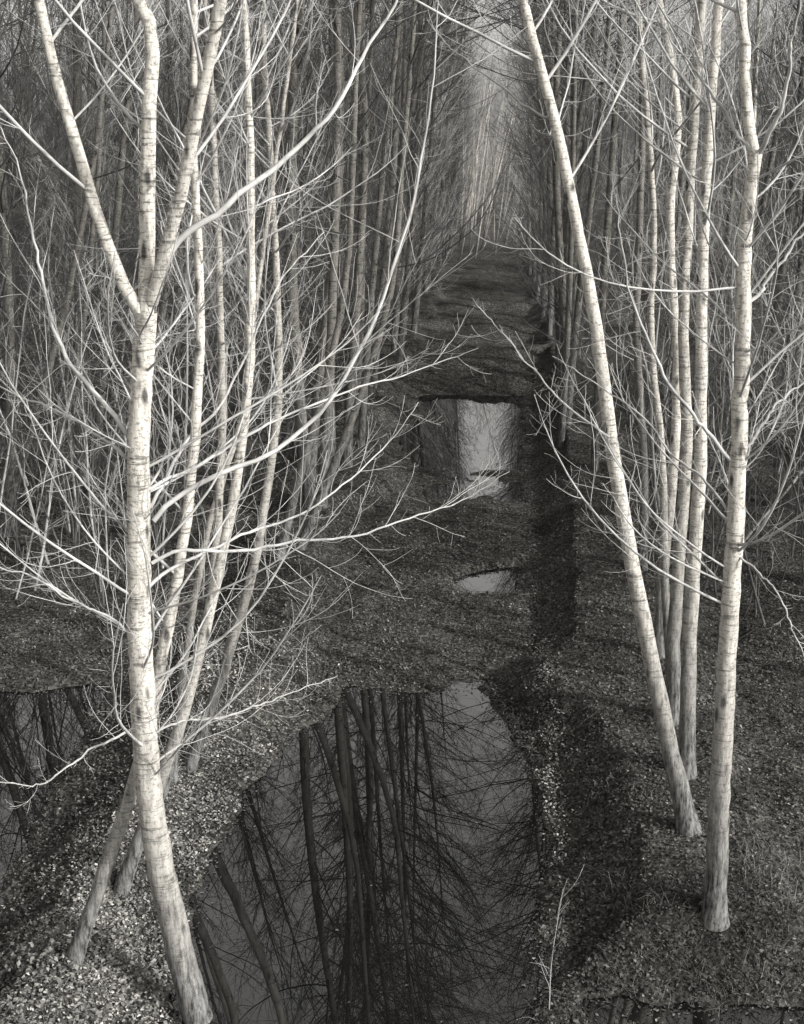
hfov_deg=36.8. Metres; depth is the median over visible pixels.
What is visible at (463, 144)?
poplar tree
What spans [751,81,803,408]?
poplar tree
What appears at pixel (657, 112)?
poplar tree
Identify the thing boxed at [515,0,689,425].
poplar tree
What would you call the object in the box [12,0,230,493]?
poplar tree
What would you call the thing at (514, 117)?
poplar tree
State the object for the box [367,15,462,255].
poplar tree
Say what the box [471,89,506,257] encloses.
poplar tree
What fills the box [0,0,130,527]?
poplar tree
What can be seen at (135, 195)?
poplar tree
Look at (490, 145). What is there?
poplar tree
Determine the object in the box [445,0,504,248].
poplar tree
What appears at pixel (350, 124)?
poplar tree
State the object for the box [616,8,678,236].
poplar tree
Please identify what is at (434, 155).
poplar tree
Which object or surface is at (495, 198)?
poplar tree
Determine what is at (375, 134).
poplar tree
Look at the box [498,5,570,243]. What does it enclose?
poplar tree
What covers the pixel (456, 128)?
poplar tree
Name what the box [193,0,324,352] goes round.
poplar tree
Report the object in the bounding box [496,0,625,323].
poplar tree
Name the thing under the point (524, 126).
poplar tree
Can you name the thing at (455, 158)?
poplar tree
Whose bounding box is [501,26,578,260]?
poplar tree
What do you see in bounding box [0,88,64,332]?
poplar tree
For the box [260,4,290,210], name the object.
poplar tree
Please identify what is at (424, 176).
poplar tree
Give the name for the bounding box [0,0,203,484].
poplar tree
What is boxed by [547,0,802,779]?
poplar tree
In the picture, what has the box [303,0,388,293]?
poplar tree
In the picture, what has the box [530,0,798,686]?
poplar tree
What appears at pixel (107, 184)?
poplar tree
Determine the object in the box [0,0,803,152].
sky
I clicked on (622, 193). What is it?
poplar tree
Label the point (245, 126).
poplar tree
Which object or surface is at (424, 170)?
poplar tree
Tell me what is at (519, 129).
poplar tree
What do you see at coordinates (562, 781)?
fallen leaves
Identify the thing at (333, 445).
poplar tree
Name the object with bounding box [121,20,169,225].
poplar tree
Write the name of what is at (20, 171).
poplar tree
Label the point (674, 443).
poplar tree
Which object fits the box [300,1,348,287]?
poplar tree
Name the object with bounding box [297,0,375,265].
poplar tree
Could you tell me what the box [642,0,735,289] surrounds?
poplar tree
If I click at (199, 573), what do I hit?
poplar tree
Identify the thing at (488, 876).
floating leaves
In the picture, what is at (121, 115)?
poplar tree
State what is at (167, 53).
poplar tree
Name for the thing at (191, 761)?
poplar tree
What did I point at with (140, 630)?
poplar tree
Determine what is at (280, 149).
poplar tree
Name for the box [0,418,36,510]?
poplar tree
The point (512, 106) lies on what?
poplar tree
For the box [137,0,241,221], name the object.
poplar tree
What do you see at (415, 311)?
poplar tree
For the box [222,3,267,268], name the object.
poplar tree
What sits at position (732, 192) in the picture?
poplar tree
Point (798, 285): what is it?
poplar tree
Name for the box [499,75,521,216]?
poplar tree
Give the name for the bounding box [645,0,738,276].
poplar tree
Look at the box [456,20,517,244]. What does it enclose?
poplar tree
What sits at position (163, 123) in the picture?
poplar tree
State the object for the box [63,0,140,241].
poplar tree
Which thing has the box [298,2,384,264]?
poplar tree
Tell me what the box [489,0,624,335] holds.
poplar tree
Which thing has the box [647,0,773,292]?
poplar tree
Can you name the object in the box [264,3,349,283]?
poplar tree
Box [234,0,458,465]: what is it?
poplar tree
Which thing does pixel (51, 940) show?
leaves
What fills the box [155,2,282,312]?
poplar tree
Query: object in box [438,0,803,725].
poplar tree
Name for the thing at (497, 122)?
poplar tree
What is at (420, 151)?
poplar tree
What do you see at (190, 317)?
poplar tree
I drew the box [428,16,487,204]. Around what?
poplar tree
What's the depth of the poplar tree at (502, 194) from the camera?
66.59 m
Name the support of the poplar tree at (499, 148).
on the ground at (484, 262)
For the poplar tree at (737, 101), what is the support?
on the ground at (484, 262)
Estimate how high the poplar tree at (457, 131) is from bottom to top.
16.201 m
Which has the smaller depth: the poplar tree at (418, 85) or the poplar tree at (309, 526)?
the poplar tree at (309, 526)
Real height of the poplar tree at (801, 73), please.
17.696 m
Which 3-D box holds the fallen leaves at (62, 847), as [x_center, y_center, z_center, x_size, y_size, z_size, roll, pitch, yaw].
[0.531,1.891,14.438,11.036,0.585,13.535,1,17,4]
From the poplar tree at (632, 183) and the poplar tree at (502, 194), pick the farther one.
the poplar tree at (502, 194)
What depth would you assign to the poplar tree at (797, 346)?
26.58 m
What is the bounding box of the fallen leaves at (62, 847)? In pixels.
[0,499,803,1023]
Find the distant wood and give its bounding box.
[0,0,803,272]
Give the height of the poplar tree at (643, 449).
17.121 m
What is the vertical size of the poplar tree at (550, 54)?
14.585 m
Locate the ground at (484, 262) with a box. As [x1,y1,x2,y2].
[0,152,803,1023]
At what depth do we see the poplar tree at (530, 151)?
44.10 m
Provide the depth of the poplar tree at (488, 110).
80.14 m
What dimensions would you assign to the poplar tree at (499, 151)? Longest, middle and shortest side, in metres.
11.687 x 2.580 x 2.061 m
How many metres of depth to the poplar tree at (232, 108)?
67.43 m
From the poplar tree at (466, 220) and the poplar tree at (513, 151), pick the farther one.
the poplar tree at (466, 220)
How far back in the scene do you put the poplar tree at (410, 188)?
34.83 m
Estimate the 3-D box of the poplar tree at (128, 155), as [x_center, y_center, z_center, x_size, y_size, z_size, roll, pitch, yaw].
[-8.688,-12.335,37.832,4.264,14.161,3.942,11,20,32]
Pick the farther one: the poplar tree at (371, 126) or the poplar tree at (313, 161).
the poplar tree at (371, 126)
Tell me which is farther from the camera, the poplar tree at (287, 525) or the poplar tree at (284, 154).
the poplar tree at (284, 154)
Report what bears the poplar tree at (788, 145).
on the ground at (484, 262)
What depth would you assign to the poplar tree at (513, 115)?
73.05 m
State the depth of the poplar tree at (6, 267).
16.33 m
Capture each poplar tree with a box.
[0,0,67,296]
[0,0,70,310]
[0,0,97,467]
[0,0,100,388]
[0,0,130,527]
[0,0,190,537]
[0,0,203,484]
[0,0,293,970]
[0,0,555,1023]
[0,2,109,279]
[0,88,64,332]
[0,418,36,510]
[8,0,100,302]
[12,0,188,511]
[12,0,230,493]
[13,0,136,359]
[16,2,132,313]
[34,0,435,800]
[40,0,131,288]
[47,0,161,345]
[52,0,281,454]
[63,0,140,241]
[65,0,383,896]
[66,0,139,270]
[81,0,179,321]
[82,1,173,291]
[83,0,178,331]
[83,0,282,386]
[98,0,274,380]
[102,0,166,230]
[107,0,269,386]
[108,6,156,242]
[109,0,239,399]
[118,0,255,407]
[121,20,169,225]
[128,0,387,771]
[129,0,184,240]
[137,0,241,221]
[155,0,408,510]
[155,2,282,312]
[162,0,292,372]
[166,0,426,560]
[166,0,483,784]
[168,0,270,270]
[168,1,262,265]
[183,12,245,243]
[188,0,286,282]
[189,12,265,276]
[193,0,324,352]
[201,0,307,291]
[208,1,351,364]
[220,0,329,329]
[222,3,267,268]
[222,14,286,224]
[223,0,325,308]
[223,0,326,313]
[223,0,447,464]
[223,30,259,200]
[226,0,522,359]
[227,0,283,263]
[233,13,280,218]
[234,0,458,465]
[238,2,329,269]
[239,1,375,320]
[243,5,284,228]
[250,0,419,484]
[250,0,604,446]
[251,0,307,247]
[259,16,350,288]
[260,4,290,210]
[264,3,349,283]
[266,0,425,509]
[275,0,565,550]
[278,0,394,365]
[283,0,433,415]
[291,0,462,372]
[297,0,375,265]
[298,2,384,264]
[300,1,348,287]
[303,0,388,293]
[305,0,441,397]
[310,0,376,279]
[311,0,378,235]
[314,1,457,353]
[323,3,377,201]
[340,0,396,273]
[343,0,407,256]
[343,0,578,387]
[344,0,468,290]
[344,3,387,258]
[349,0,476,318]
[352,0,701,836]
[354,0,487,334]
[355,0,473,330]
[355,27,391,219]
[356,33,393,225]
[357,6,390,226]
[367,0,702,447]
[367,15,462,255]
[370,2,472,300]
[371,2,474,307]
[372,4,473,239]
[376,0,495,333]
[381,3,460,310]
[387,8,461,255]
[391,2,456,293]
[406,0,482,269]
[406,0,497,224]
[409,0,495,289]
[417,1,489,266]
[423,1,483,243]
[428,0,473,227]
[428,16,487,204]
[429,1,479,259]
[429,12,472,260]
[431,0,480,224]
[433,1,487,255]
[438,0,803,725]
[440,0,657,341]
[443,34,484,242]
[444,0,487,205]
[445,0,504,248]
[445,0,640,376]
[454,30,492,231]
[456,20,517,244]
[457,75,496,259]
[458,5,498,236]
[458,21,487,237]
[458,81,477,207]
[460,95,488,254]
[461,80,485,208]
[461,90,479,210]
[466,33,516,223]
[466,52,497,233]
[466,98,488,236]
[468,41,495,212]
[469,0,603,275]
[469,0,671,286]
[470,113,498,231]
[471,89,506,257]
[473,48,500,231]
[473,92,509,222]
[474,0,562,318]
[475,0,803,931]
[475,76,502,218]
[478,17,524,242]
[478,37,527,211]
[479,85,518,224]
[479,105,523,252]
[480,101,501,218]
[481,131,502,248]
[482,0,565,261]
[483,60,514,228]
[484,88,508,197]
[486,6,555,275]
[486,19,528,227]
[487,2,652,356]
[488,0,542,231]
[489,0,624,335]
[489,99,505,199]
[490,0,672,370]
[491,53,535,226]
[491,79,529,206]
[491,102,512,187]
[492,94,516,253]
[493,0,611,319]
[494,0,607,302]
[494,0,628,413]
[494,0,634,339]
[495,1,561,280]
[495,4,561,298]
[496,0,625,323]
[497,9,577,266]
[497,181,520,245]
[498,4,583,285]
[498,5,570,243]
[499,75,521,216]
[501,5,562,237]
[501,9,570,243]
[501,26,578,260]
[502,2,563,240]
[502,133,524,223]
[504,178,523,243]
[506,1,630,295]
[507,89,521,241]
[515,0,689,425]
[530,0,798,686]
[541,0,786,470]
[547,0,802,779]
[587,0,667,250]
[588,0,759,659]
[590,0,656,252]
[591,0,693,570]
[601,0,668,272]
[613,1,731,254]
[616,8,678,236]
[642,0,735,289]
[644,1,732,297]
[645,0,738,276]
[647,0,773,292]
[658,0,801,341]
[661,1,803,439]
[675,0,802,361]
[680,0,796,334]
[681,0,803,423]
[702,1,803,397]
[709,0,795,249]
[710,14,778,237]
[723,0,797,277]
[734,0,803,414]
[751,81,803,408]
[760,0,803,278]
[764,3,803,308]
[783,42,803,331]
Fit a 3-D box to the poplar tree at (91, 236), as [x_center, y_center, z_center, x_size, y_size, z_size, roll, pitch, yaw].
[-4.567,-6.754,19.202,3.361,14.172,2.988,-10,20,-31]
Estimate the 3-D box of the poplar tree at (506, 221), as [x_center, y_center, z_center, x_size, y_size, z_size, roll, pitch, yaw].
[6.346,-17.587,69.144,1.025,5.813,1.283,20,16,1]
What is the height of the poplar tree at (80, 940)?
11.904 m
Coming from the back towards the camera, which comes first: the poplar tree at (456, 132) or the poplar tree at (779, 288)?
the poplar tree at (456, 132)
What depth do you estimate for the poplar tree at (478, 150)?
80.22 m
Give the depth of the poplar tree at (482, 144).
89.21 m
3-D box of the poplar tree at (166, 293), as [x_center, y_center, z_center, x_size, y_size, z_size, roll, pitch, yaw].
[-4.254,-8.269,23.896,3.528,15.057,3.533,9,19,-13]
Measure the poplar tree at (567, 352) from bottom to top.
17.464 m
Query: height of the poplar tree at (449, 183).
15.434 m
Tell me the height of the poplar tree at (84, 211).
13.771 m
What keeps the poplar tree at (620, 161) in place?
on the ground at (484, 262)
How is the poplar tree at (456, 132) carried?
on the ground at (484, 262)
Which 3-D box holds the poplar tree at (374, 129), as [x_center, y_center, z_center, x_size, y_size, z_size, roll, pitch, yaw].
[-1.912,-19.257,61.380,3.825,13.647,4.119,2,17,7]
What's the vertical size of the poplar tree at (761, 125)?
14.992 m
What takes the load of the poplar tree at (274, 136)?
on the ground at (484, 262)
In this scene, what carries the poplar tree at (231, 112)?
on the ground at (484, 262)
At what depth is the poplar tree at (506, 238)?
74.01 m
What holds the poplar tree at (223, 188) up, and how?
on the ground at (484, 262)
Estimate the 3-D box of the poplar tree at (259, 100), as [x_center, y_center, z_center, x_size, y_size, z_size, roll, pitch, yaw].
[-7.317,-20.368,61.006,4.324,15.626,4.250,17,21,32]
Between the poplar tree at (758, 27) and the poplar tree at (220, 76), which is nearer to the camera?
the poplar tree at (758, 27)
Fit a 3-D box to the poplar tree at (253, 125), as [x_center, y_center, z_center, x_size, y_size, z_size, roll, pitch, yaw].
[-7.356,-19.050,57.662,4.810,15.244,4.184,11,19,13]
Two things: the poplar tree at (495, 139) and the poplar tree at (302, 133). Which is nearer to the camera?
the poplar tree at (302, 133)
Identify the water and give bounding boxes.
[0,370,803,1023]
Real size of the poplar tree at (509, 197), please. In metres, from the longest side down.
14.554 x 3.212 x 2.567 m
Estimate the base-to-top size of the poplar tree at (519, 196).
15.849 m
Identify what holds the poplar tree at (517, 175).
on the ground at (484, 262)
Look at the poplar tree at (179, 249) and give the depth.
28.44 m
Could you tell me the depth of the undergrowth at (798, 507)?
20.21 m
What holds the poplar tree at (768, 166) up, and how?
on the ground at (484, 262)
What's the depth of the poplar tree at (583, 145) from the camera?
31.50 m
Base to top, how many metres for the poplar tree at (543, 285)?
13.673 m
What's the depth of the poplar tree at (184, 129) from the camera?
23.31 m
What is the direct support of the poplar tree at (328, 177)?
on the ground at (484, 262)
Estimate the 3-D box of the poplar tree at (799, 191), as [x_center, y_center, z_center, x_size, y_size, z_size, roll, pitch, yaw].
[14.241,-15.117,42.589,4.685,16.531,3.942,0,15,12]
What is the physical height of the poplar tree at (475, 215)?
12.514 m
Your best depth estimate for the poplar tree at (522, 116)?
68.51 m
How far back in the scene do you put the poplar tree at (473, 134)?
82.67 m
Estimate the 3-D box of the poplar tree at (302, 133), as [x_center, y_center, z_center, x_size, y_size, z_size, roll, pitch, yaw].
[-4.159,-14.745,45.700,4.078,14.389,3.431,12,18,27]
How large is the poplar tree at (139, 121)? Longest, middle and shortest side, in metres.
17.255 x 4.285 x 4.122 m
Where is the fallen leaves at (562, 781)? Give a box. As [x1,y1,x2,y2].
[0,263,803,1023]
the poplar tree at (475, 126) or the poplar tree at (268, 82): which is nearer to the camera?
the poplar tree at (268, 82)
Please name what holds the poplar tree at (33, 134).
on the ground at (484, 262)
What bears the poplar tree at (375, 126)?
on the ground at (484, 262)
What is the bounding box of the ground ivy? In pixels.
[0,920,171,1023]
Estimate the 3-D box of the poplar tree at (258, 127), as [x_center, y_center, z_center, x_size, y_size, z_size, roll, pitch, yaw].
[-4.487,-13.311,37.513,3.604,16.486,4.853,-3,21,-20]
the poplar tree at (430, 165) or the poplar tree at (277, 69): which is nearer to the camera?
the poplar tree at (430, 165)
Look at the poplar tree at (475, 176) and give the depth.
78.97 m
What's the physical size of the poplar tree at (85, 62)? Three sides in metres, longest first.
14.078 x 3.496 x 3.363 m
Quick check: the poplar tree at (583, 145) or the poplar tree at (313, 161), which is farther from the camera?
the poplar tree at (313, 161)
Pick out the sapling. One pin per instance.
(549, 985)
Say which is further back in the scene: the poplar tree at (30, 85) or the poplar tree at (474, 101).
the poplar tree at (474, 101)
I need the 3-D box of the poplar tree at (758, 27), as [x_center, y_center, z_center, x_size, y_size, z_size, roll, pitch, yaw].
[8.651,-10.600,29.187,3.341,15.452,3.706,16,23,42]
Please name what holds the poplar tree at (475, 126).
on the ground at (484, 262)
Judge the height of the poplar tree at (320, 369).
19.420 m
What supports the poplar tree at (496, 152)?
on the ground at (484, 262)
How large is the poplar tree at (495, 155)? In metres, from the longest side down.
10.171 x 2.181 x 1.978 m
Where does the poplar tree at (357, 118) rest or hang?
on the ground at (484, 262)
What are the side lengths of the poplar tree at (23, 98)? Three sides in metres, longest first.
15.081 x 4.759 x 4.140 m
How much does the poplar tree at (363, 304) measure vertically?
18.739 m
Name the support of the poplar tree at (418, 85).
on the ground at (484, 262)
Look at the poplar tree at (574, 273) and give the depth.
28.20 m
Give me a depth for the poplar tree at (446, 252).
61.52 m
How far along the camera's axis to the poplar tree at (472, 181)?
65.43 m
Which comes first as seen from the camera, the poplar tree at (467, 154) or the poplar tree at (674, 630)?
the poplar tree at (674, 630)
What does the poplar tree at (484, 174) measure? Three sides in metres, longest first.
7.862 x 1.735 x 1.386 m
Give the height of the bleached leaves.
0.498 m
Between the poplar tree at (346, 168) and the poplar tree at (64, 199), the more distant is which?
the poplar tree at (346, 168)
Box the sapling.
[530,866,583,1009]
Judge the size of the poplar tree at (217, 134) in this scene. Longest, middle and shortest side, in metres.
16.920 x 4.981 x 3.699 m
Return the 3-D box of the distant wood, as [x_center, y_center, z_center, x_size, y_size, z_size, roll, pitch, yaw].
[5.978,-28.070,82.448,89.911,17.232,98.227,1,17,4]
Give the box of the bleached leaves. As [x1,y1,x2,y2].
[0,610,584,1023]
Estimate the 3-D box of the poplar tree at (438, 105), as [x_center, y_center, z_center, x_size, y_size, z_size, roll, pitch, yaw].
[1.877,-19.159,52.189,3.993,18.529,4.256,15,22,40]
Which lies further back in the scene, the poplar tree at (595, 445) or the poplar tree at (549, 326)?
the poplar tree at (549, 326)
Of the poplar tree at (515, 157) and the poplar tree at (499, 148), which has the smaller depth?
the poplar tree at (515, 157)
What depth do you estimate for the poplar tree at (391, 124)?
39.39 m
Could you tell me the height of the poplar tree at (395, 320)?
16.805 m
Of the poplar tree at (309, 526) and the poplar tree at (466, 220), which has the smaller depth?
the poplar tree at (309, 526)
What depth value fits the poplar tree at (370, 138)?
54.40 m
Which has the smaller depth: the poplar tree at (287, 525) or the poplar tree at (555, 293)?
the poplar tree at (287, 525)
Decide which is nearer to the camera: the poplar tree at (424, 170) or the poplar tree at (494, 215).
the poplar tree at (424, 170)
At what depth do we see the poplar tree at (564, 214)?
30.36 m
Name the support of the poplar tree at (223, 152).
on the ground at (484, 262)
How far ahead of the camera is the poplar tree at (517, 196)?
75.33 m
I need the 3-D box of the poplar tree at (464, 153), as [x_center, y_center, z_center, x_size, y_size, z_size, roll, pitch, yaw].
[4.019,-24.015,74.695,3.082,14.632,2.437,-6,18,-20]
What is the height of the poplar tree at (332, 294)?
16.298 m
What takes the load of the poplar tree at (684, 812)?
on the ground at (484, 262)
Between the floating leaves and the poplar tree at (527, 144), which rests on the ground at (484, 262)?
the poplar tree at (527, 144)
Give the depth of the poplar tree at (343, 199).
30.70 m
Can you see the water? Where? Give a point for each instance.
(376, 846)
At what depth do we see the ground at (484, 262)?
16.16 m
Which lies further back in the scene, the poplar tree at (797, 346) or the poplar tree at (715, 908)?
the poplar tree at (797, 346)
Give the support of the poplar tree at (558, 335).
on the ground at (484, 262)
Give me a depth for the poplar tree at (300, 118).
40.34 m
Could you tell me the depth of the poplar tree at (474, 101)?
99.79 m
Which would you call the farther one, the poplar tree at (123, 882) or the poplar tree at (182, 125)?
the poplar tree at (182, 125)
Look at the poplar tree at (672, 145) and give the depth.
45.99 m
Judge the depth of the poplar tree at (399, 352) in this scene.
31.53 m
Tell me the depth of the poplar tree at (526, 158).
44.85 m
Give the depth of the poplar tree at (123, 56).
39.55 m
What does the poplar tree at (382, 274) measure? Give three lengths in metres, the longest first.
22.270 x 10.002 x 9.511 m
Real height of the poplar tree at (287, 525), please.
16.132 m
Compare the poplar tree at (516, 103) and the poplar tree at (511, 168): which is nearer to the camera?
the poplar tree at (516, 103)
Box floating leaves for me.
[0,394,803,1023]
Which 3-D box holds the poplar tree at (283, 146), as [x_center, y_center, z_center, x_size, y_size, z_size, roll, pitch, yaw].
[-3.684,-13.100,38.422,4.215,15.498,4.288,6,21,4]
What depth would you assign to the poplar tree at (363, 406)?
23.40 m
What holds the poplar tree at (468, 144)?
on the ground at (484, 262)
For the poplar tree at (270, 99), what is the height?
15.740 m
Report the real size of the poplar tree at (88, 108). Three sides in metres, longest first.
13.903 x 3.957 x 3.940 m
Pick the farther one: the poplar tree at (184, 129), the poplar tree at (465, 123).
the poplar tree at (465, 123)
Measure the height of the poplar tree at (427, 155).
18.712 m
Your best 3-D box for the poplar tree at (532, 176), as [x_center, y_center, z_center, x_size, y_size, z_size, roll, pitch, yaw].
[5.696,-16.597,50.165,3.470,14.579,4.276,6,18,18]
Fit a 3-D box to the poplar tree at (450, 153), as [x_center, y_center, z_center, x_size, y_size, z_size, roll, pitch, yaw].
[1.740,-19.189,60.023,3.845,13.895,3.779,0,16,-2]
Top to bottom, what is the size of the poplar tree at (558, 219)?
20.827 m
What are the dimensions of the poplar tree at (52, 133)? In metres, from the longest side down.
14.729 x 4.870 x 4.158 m
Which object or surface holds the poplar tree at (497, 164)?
on the ground at (484, 262)
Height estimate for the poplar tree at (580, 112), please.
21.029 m
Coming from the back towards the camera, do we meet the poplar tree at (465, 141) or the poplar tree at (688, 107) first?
the poplar tree at (465, 141)
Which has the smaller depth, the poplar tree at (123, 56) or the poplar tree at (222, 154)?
the poplar tree at (123, 56)
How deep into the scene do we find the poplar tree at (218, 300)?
10.63 m
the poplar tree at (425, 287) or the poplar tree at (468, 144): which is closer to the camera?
the poplar tree at (425, 287)
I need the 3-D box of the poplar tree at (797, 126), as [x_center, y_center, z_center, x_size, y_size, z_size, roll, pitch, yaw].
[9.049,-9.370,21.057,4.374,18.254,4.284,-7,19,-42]
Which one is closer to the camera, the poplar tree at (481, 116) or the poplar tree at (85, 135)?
the poplar tree at (85, 135)
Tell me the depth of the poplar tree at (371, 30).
24.57 m
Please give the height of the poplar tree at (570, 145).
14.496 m
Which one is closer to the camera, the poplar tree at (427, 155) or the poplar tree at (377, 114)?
the poplar tree at (427, 155)
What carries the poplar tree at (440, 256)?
on the ground at (484, 262)
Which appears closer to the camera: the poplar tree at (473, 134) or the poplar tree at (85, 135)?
the poplar tree at (85, 135)
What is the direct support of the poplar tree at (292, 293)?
on the ground at (484, 262)
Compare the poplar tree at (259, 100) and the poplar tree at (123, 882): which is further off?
the poplar tree at (259, 100)
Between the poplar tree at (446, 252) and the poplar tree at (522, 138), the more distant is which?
the poplar tree at (446, 252)
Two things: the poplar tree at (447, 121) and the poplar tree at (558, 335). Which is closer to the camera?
the poplar tree at (558, 335)

